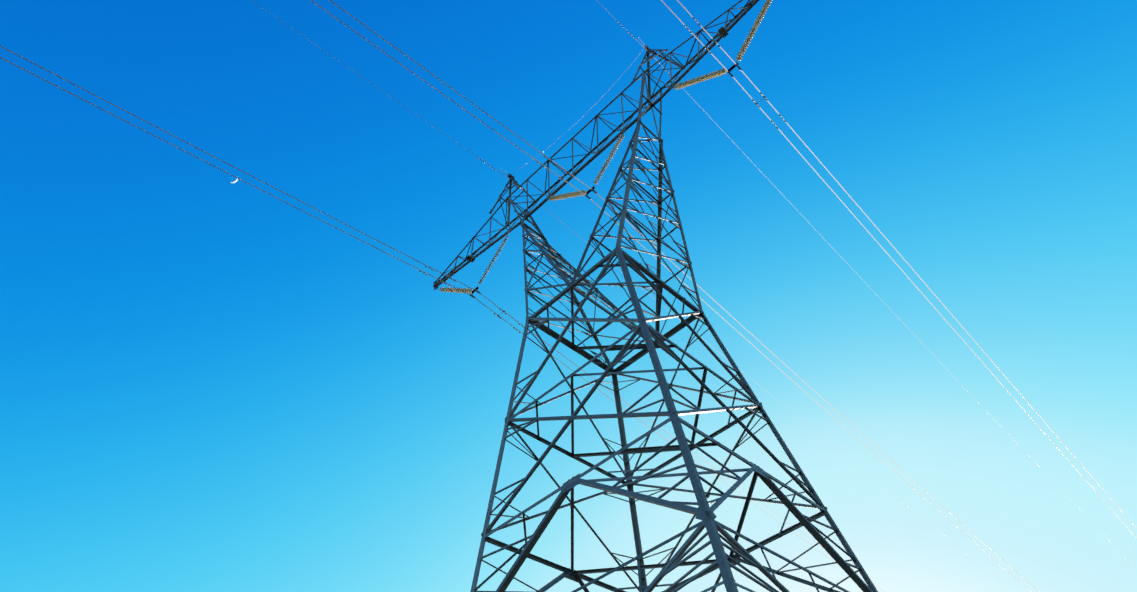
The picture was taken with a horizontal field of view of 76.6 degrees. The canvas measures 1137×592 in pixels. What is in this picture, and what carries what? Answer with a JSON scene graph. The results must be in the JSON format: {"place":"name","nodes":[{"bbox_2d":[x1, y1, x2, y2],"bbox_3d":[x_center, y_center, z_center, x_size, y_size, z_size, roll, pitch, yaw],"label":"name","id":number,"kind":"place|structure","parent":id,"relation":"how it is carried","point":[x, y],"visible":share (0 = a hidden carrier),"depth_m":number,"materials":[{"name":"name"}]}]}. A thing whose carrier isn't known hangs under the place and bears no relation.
{"place":"outdoors","nodes":[
{"label":"outdoors","id":0,"kind":"place"},
{"bbox_2d":[0,0,1136,591],"label":"sky","id":1,"kind":"structure","parent":0,"point":[209,383],"materials":[{"name":"blue"}]},
{"label":"ground","id":2,"kind":"structure","parent":0,"visible":0},
{"bbox_2d":[0,0,1136,591],"bbox_3d":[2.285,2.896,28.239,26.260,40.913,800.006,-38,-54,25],"label":"transmission tower","id":3,"kind":"structure","parent":2,"relation":"on","point":[724,562],"depth_m":27.34,"materials":[{"name":"metal"}]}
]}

